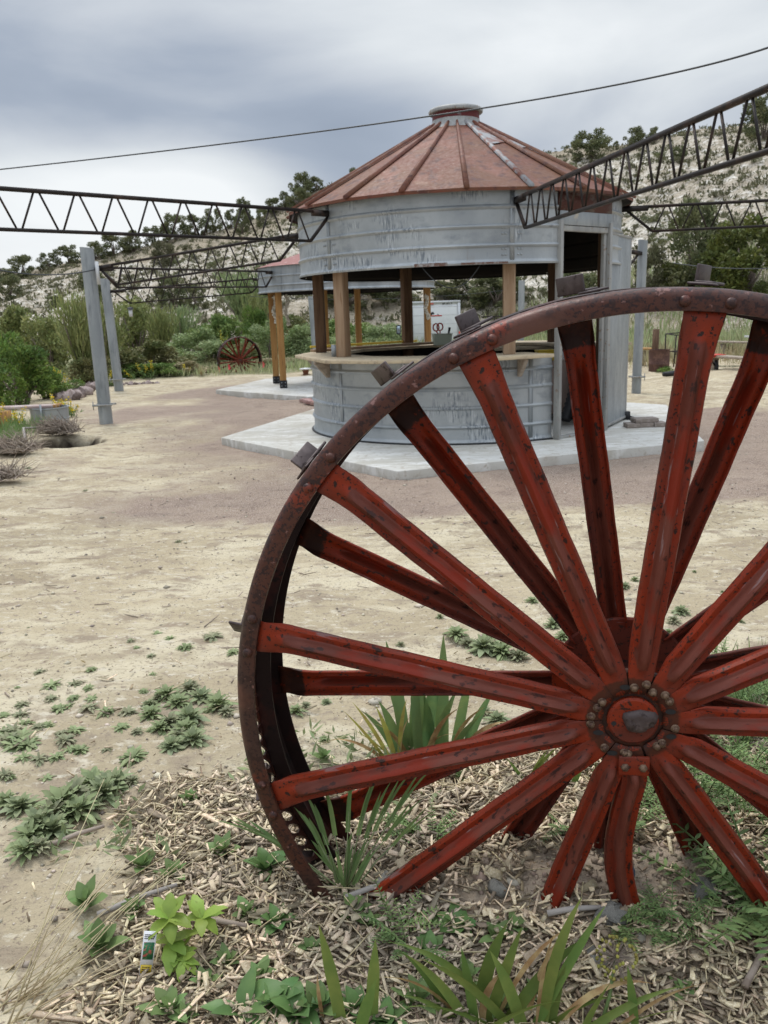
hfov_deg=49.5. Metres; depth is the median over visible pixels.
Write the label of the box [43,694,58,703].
weed rosette
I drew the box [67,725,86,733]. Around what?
weed rosette
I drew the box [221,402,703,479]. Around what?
concrete slab
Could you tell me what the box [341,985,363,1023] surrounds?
leafy plant
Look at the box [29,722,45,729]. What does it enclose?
weed rosette
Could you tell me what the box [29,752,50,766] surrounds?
weed rosette
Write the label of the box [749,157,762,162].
shrub
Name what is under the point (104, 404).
steel pole
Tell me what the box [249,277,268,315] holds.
bush
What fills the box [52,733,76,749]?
weed rosette
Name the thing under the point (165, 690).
weed rosette
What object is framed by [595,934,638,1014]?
allium
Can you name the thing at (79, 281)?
juniper tree
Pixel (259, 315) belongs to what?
bush
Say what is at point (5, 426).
edge grass
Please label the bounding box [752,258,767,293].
juniper tree
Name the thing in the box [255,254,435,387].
bin pavilion
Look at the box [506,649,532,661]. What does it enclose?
weed rosette
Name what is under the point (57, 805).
weed rosette
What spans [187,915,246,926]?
stick
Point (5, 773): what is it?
weed rosette
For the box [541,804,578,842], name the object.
feathery plant
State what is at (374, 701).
rock
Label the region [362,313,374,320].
shrub
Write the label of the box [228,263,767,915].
wagon wheel
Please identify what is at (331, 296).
juniper tree
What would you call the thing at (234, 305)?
bush
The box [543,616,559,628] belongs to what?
weed rosette
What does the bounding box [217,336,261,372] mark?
spoked implement
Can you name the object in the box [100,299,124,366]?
bush
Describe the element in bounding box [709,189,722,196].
shrub
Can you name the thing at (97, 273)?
pole bracket
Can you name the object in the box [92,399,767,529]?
path gravel
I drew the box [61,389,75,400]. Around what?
rock
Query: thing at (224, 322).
bush
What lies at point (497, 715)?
weed rosette
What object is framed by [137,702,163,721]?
weed rosette
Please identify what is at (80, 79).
sky
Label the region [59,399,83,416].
flowering plant
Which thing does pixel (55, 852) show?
creeping weed
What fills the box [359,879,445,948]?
feathery plant
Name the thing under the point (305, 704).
weed rosette
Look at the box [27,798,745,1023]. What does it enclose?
bark splinters
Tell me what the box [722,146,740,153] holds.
shrub
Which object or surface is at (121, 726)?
weed rosette
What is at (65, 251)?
juniper tree
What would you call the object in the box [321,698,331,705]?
weed rosette
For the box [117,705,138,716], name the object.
weed rosette
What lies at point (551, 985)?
day lily
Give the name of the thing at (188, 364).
bush
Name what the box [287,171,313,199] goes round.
juniper tree
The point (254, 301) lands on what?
bush
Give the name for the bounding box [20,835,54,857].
weed rosette
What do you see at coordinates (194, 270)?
steel truss
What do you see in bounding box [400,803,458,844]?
feathery plant
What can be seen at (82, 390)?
rock
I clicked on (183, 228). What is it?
juniper tree
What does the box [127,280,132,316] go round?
hanging lantern
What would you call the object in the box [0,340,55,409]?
bush
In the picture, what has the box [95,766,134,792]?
weed rosette
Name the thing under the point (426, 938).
leafy plant
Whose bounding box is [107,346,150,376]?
bush
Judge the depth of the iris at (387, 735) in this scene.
2.16 m
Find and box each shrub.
[44,266,56,271]
[121,274,133,279]
[168,258,179,265]
[179,244,191,249]
[186,254,198,260]
[206,260,218,267]
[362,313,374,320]
[471,300,487,309]
[486,308,502,319]
[629,152,644,157]
[631,222,641,229]
[640,214,658,222]
[650,236,669,244]
[653,151,666,157]
[674,156,690,163]
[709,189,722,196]
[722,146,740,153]
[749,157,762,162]
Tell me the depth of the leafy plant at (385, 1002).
1.33 m
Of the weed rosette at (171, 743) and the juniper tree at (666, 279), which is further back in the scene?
the juniper tree at (666, 279)
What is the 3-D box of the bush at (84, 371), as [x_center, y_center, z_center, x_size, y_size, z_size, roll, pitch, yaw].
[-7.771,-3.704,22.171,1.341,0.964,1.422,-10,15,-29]
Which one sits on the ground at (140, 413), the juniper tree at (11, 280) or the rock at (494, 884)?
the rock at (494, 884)
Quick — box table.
[300,368,310,374]
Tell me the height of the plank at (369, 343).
0.030 m
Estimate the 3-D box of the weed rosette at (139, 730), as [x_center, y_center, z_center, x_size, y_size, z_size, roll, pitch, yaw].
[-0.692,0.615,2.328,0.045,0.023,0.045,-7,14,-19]
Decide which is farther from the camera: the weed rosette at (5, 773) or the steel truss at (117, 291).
the steel truss at (117, 291)
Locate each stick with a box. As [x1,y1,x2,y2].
[50,824,104,845]
[96,883,176,916]
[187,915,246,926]
[345,884,377,896]
[546,905,601,916]
[741,941,767,989]
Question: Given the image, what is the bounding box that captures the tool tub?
[431,333,452,344]
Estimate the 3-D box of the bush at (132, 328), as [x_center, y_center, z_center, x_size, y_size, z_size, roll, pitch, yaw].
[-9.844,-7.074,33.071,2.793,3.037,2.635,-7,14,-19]
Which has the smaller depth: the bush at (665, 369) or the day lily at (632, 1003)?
the day lily at (632, 1003)
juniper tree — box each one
[0,268,14,278]
[0,274,24,300]
[6,254,34,277]
[35,252,57,269]
[44,295,63,307]
[52,244,80,264]
[76,271,103,304]
[86,240,105,258]
[100,235,129,255]
[121,230,142,251]
[142,225,164,244]
[149,240,177,266]
[153,274,187,306]
[159,212,190,240]
[184,282,209,309]
[187,214,207,234]
[201,208,223,232]
[224,209,234,227]
[233,213,250,233]
[235,196,251,223]
[256,209,267,226]
[265,197,279,212]
[279,191,288,206]
[284,187,310,207]
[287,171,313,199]
[309,176,325,191]
[327,292,380,308]
[366,292,416,302]
[430,280,463,295]
[433,278,502,301]
[465,276,526,307]
[547,272,596,298]
[570,127,612,160]
[612,141,618,149]
[622,125,646,145]
[630,243,665,287]
[645,126,657,137]
[657,261,692,286]
[666,196,732,286]
[670,145,687,162]
[693,231,751,288]
[700,212,767,291]
[740,93,767,141]
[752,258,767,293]
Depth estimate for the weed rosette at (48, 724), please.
2.39 m
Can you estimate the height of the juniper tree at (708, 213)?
4.828 m
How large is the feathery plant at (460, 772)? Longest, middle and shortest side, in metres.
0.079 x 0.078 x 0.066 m
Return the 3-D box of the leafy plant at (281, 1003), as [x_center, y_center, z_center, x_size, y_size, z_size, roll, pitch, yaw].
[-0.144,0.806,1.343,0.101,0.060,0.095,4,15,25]
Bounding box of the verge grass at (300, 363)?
[5,353,311,379]
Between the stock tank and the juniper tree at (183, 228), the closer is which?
the stock tank
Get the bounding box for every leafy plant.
[243,847,286,882]
[254,976,301,1023]
[260,903,298,937]
[269,981,330,1023]
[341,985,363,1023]
[369,994,412,1023]
[412,927,449,960]
[418,896,475,938]
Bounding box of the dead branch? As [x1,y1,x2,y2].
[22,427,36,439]
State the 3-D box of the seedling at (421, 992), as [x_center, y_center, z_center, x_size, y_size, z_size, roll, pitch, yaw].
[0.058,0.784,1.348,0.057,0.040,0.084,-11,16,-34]
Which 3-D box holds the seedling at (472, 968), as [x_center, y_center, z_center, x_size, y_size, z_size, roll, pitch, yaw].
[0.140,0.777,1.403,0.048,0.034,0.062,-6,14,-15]
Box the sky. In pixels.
[0,0,767,270]
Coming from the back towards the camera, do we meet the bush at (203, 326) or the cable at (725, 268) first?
the bush at (203, 326)
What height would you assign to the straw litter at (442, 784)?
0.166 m
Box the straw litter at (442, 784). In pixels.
[0,620,767,1023]
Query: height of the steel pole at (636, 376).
2.838 m
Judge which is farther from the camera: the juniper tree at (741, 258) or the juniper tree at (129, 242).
the juniper tree at (129, 242)
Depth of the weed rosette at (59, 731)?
2.33 m
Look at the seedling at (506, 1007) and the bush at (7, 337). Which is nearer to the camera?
the seedling at (506, 1007)
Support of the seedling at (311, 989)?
on the ground at (140, 413)
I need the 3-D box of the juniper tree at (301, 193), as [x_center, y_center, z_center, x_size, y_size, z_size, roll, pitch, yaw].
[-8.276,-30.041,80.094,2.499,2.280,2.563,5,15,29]
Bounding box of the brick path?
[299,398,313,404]
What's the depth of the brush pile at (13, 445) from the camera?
10.44 m
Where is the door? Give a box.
[608,232,632,425]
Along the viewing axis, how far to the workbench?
12.29 m
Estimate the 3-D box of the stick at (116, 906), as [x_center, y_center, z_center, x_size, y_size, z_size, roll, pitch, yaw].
[-0.484,0.762,1.640,0.156,0.016,0.012,-9,15,-28]
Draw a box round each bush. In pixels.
[0,303,48,366]
[0,330,28,402]
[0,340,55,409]
[3,365,84,398]
[9,312,71,376]
[43,285,105,365]
[67,355,113,385]
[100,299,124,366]
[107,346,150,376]
[114,295,168,362]
[121,363,165,377]
[123,338,197,364]
[139,302,181,359]
[140,362,186,376]
[166,327,222,362]
[167,302,202,350]
[170,360,208,374]
[178,322,232,352]
[182,339,237,364]
[192,343,268,364]
[208,313,266,344]
[212,264,258,321]
[238,291,268,332]
[240,304,267,358]
[241,317,299,357]
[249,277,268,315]
[253,357,295,367]
[265,313,310,347]
[284,322,335,360]
[328,318,385,342]
[362,323,401,345]
[656,366,673,372]
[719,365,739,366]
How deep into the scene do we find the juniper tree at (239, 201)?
83.76 m
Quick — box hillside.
[0,123,767,356]
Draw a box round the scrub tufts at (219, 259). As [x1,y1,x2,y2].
[0,123,767,356]
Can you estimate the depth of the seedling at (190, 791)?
2.00 m
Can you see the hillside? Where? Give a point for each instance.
(691, 186)
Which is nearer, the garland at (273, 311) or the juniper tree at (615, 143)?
the garland at (273, 311)
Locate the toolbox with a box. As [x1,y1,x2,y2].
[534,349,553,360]
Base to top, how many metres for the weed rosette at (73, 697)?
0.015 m
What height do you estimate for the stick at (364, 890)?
0.015 m
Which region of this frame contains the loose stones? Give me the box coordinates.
[0,454,765,717]
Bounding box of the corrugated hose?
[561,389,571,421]
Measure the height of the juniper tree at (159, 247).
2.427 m
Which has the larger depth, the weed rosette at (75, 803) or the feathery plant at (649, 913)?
the weed rosette at (75, 803)
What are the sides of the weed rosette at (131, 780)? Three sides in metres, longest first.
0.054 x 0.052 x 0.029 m
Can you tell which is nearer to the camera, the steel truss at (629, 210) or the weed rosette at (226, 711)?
the weed rosette at (226, 711)
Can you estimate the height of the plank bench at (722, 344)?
0.555 m
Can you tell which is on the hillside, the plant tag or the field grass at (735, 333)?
the field grass at (735, 333)
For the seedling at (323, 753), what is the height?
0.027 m
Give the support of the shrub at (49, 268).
on the hillside
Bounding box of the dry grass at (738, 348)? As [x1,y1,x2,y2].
[628,334,746,368]
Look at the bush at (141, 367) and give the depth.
24.43 m
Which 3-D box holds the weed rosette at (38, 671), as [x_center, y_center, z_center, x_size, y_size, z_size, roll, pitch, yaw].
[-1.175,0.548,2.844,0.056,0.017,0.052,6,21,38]
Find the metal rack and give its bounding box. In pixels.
[665,332,678,366]
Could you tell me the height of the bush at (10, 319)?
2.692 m
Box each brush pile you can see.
[0,425,51,454]
[0,449,50,481]
[18,410,101,436]
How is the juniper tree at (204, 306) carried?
on the hillside
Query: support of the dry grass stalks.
on the ground at (140, 413)
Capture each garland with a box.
[271,295,275,323]
[283,294,290,325]
[367,294,372,315]
[423,294,429,319]
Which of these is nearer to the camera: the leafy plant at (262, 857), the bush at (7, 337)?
the leafy plant at (262, 857)
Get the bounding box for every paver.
[623,422,640,427]
[630,416,658,422]
[640,423,653,427]
[652,421,665,426]
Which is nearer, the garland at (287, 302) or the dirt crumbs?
the dirt crumbs
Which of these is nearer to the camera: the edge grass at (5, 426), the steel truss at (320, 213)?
the steel truss at (320, 213)
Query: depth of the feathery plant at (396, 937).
1.46 m
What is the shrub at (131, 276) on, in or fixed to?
on the hillside
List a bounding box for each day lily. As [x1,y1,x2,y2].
[316,926,379,1023]
[380,924,576,1023]
[403,897,652,1023]
[583,966,712,1023]
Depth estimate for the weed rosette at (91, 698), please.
2.55 m
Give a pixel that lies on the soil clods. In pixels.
(530, 856)
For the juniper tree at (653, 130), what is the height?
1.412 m
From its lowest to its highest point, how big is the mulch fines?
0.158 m
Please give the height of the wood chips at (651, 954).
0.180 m
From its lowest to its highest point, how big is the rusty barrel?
0.595 m
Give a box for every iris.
[338,702,409,756]
[362,642,462,751]
[424,635,502,743]
[508,748,556,777]
[556,753,580,786]
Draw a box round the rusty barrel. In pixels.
[648,349,669,371]
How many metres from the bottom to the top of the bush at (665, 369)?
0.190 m
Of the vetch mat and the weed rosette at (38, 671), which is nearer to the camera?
the vetch mat
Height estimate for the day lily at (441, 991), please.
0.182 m
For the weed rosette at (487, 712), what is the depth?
2.40 m
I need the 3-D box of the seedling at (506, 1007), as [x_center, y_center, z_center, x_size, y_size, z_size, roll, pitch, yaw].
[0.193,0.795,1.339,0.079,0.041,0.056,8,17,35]
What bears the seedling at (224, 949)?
on the ground at (140, 413)
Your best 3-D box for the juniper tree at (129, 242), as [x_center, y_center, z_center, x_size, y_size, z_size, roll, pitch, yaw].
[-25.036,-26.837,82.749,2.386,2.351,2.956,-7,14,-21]
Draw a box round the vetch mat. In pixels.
[592,637,767,846]
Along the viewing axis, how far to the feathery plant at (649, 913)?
1.48 m
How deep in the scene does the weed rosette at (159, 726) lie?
2.34 m
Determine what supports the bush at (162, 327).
on the ground at (140, 413)
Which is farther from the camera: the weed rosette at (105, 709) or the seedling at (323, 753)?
the weed rosette at (105, 709)
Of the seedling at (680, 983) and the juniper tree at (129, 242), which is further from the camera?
the juniper tree at (129, 242)
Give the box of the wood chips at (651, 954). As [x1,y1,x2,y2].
[5,656,767,1023]
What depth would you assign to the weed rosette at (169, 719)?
2.37 m
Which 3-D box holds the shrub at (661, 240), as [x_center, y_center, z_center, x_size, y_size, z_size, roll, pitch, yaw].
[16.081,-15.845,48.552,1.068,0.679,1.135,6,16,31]
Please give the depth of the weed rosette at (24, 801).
1.98 m
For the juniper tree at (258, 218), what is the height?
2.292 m
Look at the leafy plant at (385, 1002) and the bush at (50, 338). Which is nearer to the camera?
the leafy plant at (385, 1002)
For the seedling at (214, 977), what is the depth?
1.45 m
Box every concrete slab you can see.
[216,376,312,399]
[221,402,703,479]
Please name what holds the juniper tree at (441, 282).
on the hillside
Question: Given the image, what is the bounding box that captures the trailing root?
[369,827,563,838]
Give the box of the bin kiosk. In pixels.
[286,103,635,444]
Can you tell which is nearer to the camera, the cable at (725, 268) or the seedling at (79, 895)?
the seedling at (79, 895)
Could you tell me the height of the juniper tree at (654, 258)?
3.345 m
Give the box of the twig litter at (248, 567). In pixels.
[0,485,767,797]
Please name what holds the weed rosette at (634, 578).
on the ground at (140, 413)
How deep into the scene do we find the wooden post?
20.81 m
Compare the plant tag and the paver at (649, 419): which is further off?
the paver at (649, 419)
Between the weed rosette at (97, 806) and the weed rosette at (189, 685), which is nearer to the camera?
the weed rosette at (97, 806)
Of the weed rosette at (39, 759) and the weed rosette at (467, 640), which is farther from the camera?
the weed rosette at (467, 640)
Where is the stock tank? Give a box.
[29,405,69,422]
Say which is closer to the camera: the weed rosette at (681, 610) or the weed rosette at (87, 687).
the weed rosette at (87, 687)
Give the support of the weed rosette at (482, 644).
on the ground at (140, 413)
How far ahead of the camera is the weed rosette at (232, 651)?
3.00 m
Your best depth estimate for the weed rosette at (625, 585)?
3.88 m
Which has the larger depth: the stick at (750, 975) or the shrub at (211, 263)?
the shrub at (211, 263)
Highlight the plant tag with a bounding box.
[139,931,156,979]
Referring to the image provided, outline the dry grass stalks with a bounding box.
[0,775,256,1023]
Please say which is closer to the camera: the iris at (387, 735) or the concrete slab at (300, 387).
the iris at (387, 735)
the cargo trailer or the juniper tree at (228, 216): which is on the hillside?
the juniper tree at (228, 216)
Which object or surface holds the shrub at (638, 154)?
on the hillside
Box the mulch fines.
[0,629,767,1023]
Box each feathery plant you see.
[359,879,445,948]
[369,896,449,963]
[382,813,414,837]
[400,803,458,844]
[454,766,471,780]
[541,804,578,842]
[607,886,675,944]
[611,898,658,952]
[625,880,706,946]
[633,826,767,936]
[635,784,664,831]
[659,800,767,967]
[659,883,761,956]
[670,845,762,914]
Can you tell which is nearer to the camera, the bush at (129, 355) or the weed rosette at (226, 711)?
the weed rosette at (226, 711)
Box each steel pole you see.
[80,247,115,423]
[100,278,125,390]
[308,296,315,348]
[517,280,524,340]
[628,240,647,393]
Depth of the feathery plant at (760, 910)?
1.53 m
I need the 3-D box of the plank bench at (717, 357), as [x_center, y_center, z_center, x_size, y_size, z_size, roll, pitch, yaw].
[7.610,-3.154,18.203,0.260,0.495,1.833,-5,14,-10]
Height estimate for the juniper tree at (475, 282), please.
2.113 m
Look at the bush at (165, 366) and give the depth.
24.54 m
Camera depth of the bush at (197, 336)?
30.11 m
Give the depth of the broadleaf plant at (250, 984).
1.38 m
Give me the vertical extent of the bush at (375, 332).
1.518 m
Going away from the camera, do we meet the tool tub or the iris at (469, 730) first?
the iris at (469, 730)
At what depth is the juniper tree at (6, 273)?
74.44 m
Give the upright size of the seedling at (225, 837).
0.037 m
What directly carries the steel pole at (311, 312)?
on the ground at (140, 413)
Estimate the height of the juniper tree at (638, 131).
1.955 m
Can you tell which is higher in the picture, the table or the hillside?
the hillside
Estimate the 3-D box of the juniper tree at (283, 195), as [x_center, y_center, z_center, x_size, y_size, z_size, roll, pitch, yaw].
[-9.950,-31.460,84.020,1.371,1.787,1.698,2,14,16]
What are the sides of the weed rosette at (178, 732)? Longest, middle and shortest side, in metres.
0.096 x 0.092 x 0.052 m
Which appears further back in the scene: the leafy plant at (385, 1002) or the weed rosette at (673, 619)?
the weed rosette at (673, 619)
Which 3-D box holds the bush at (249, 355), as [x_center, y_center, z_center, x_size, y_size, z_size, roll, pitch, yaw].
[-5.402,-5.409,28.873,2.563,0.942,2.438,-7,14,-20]
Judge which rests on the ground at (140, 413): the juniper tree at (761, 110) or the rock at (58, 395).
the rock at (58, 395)
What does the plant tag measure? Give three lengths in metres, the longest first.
0.104 x 0.022 x 0.005 m
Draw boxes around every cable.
[0,47,767,169]
[0,269,94,274]
[250,290,502,299]
[674,263,767,268]
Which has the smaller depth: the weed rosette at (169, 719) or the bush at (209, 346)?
the weed rosette at (169, 719)
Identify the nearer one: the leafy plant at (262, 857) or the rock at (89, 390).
the leafy plant at (262, 857)
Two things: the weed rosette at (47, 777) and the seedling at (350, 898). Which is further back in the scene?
the weed rosette at (47, 777)
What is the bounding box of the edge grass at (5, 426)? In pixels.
[0,413,50,438]
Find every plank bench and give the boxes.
[642,347,651,365]
[711,355,742,369]
[718,341,747,358]
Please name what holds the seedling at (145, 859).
on the ground at (140, 413)
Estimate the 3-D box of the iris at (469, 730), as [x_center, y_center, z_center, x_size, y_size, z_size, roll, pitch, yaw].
[0.211,0.475,2.178,0.222,0.330,0.053,-2,13,0]
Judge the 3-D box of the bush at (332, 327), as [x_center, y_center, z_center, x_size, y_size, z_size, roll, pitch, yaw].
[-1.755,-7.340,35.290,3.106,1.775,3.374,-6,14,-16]
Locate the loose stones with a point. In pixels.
(236, 715)
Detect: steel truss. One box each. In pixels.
[0,186,328,242]
[95,233,298,285]
[99,267,271,288]
[110,278,256,303]
[514,83,767,228]
[622,199,767,232]
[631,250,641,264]
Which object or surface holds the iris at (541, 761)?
on the ground at (140, 413)
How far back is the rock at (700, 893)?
1.55 m
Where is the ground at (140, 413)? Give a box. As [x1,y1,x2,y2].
[0,349,767,1023]
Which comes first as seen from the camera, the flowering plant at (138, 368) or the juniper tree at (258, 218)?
the flowering plant at (138, 368)
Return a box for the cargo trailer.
[412,300,460,342]
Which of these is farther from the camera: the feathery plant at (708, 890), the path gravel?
the path gravel
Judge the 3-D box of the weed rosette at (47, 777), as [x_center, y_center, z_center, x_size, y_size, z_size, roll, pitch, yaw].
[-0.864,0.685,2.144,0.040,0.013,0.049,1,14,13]
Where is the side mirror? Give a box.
[396,325,401,336]
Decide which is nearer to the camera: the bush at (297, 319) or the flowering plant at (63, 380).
the flowering plant at (63, 380)
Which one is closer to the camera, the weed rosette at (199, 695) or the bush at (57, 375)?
the weed rosette at (199, 695)
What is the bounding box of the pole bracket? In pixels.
[95,261,100,284]
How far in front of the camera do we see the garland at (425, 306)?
19.22 m
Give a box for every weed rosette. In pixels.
[0,711,10,718]
[0,722,29,735]
[0,727,37,745]
[0,731,21,746]
[0,737,24,752]
[0,767,14,780]
[0,789,20,807]
[0,792,44,819]
[1,835,48,866]
[3,817,53,850]
[4,773,16,780]
[9,805,66,840]
[11,708,30,718]
[13,700,29,709]
[13,735,41,751]
[13,751,30,762]
[17,717,34,725]
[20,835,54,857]
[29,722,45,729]
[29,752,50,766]
[33,668,45,675]
[33,780,92,819]
[33,811,76,852]
[38,773,56,781]
[38,798,72,823]
[40,679,61,690]
[42,720,54,727]
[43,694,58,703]
[46,751,65,762]
[49,703,67,713]
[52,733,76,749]
[54,728,67,736]
[58,774,93,799]
[59,791,102,824]
[62,744,72,753]
[66,694,78,701]
[67,679,86,687]
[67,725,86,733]
[69,743,88,754]
[70,766,110,786]
[73,788,108,819]
[77,703,98,713]
[82,683,93,691]
[84,666,96,671]
[84,693,96,702]
[84,774,127,809]
[95,706,113,718]
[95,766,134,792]
[101,748,112,752]
[111,722,131,733]
[116,745,148,767]
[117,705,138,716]
[123,774,139,787]
[129,726,143,735]
[137,688,148,693]
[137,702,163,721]
[141,698,159,708]
[144,717,174,735]
[146,653,155,658]
[150,694,161,701]
[154,684,181,701]
[157,711,179,727]
[157,735,185,755]
[163,691,192,709]
[165,702,211,729]
[165,726,185,739]
[167,716,203,735]
[175,725,213,750]
[176,643,192,651]
[176,679,199,695]
[186,686,212,705]
[200,689,237,713]
[202,631,223,642]
[217,704,235,718]
[226,647,238,656]
[289,703,308,716]
[300,701,310,707]
[318,734,329,742]
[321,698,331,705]
[394,641,404,647]
[443,626,467,642]
[458,636,473,649]
[467,634,500,657]
[482,710,510,723]
[483,706,492,719]
[490,641,516,661]
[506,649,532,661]
[523,596,538,603]
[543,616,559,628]
[554,630,567,640]
[623,581,630,589]
[629,576,639,581]
[665,615,680,624]
[670,605,690,615]
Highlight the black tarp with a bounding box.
[662,370,674,375]
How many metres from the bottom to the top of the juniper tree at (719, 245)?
3.463 m
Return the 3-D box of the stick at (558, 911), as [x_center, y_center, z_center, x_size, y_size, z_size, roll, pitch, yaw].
[0.345,0.722,1.513,0.101,0.015,0.012,-3,13,-5]
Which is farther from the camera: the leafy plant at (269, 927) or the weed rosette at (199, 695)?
the weed rosette at (199, 695)
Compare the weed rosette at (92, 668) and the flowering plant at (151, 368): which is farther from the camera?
the flowering plant at (151, 368)
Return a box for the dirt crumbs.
[0,505,765,1023]
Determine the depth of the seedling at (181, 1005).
1.38 m
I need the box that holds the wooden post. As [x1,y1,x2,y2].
[652,329,659,348]
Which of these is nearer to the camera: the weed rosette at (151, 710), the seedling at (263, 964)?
the seedling at (263, 964)
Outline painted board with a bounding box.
[0,403,61,428]
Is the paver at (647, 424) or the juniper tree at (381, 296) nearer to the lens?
the paver at (647, 424)
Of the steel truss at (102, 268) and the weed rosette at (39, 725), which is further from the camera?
the steel truss at (102, 268)
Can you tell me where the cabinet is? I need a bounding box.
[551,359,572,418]
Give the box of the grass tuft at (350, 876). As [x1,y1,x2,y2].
[214,775,441,891]
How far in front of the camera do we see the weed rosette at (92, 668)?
2.83 m
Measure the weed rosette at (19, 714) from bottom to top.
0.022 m
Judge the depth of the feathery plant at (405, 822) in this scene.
1.78 m
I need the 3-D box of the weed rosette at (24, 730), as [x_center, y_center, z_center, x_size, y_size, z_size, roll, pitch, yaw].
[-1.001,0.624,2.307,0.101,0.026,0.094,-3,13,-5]
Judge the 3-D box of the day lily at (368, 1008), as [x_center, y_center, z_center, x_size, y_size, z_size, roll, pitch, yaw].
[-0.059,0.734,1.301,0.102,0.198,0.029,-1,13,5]
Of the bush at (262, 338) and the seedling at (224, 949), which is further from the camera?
the bush at (262, 338)
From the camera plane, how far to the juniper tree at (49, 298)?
57.91 m
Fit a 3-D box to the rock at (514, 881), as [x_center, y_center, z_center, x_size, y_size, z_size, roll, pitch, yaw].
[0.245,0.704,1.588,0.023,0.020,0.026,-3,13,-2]
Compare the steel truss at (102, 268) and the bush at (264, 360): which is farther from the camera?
the bush at (264, 360)
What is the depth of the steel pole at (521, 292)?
26.11 m
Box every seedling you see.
[66,874,107,911]
[77,917,131,956]
[113,894,145,919]
[123,848,155,872]
[135,985,186,1022]
[152,858,186,879]
[169,998,198,1023]
[179,788,205,805]
[189,966,222,986]
[205,830,240,855]
[209,942,238,964]
[231,895,260,924]
[239,955,276,981]
[293,936,320,950]
[296,980,335,1015]
[311,747,334,758]
[341,892,371,917]
[356,906,380,924]
[391,974,435,1014]
[459,957,479,983]
[479,916,512,942]
[489,993,526,1017]
[506,912,527,932]
[669,976,697,999]
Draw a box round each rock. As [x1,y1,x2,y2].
[54,390,64,400]
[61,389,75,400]
[72,391,81,399]
[75,387,85,396]
[80,386,93,394]
[368,697,381,705]
[375,870,389,883]
[488,878,508,897]
[507,876,518,885]
[586,944,609,972]
[592,900,631,927]
[635,932,645,943]
[691,874,720,902]
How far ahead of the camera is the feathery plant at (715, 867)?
1.53 m
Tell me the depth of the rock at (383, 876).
1.63 m
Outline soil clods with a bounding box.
[235,798,747,981]
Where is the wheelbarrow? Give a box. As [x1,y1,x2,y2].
[672,350,725,369]
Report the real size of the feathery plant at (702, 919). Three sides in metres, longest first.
0.151 x 0.136 x 0.080 m
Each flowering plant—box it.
[5,406,26,428]
[49,394,68,404]
[53,366,70,388]
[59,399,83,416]
[124,368,136,379]
[135,363,147,378]
[144,360,154,378]
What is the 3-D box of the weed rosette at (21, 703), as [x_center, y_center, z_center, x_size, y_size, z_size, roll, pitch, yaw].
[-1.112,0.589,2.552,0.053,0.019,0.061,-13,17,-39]
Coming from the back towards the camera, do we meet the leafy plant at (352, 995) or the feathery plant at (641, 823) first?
the feathery plant at (641, 823)
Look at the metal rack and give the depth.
20.46 m
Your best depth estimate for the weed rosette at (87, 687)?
2.63 m
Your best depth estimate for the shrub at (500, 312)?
45.30 m
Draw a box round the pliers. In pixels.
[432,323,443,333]
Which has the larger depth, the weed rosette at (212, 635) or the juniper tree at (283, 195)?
the juniper tree at (283, 195)
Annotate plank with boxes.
[310,340,417,347]
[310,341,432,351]
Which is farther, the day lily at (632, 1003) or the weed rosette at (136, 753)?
the weed rosette at (136, 753)
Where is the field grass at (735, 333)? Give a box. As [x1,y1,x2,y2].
[331,227,767,348]
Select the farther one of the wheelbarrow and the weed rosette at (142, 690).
the wheelbarrow
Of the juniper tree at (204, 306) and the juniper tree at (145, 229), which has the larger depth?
the juniper tree at (145, 229)
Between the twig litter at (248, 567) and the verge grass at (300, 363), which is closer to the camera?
the twig litter at (248, 567)
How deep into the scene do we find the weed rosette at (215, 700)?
2.48 m
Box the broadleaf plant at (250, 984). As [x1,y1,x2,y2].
[200,964,285,1023]
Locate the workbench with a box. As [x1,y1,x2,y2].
[494,345,553,350]
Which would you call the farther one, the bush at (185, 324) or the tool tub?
the bush at (185, 324)
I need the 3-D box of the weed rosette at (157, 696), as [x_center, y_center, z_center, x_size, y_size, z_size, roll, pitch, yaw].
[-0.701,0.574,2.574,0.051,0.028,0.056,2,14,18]
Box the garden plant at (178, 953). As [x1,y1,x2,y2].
[147,892,227,982]
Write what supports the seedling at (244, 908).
on the ground at (140, 413)
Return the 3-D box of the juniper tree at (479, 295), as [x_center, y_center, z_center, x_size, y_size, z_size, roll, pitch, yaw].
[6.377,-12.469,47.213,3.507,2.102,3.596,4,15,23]
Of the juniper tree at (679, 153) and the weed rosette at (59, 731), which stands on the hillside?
the juniper tree at (679, 153)
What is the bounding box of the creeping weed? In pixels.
[47,716,440,863]
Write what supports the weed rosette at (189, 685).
on the ground at (140, 413)
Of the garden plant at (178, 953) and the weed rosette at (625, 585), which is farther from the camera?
the weed rosette at (625, 585)
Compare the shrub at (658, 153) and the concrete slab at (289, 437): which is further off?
the shrub at (658, 153)
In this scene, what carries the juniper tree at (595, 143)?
on the hillside

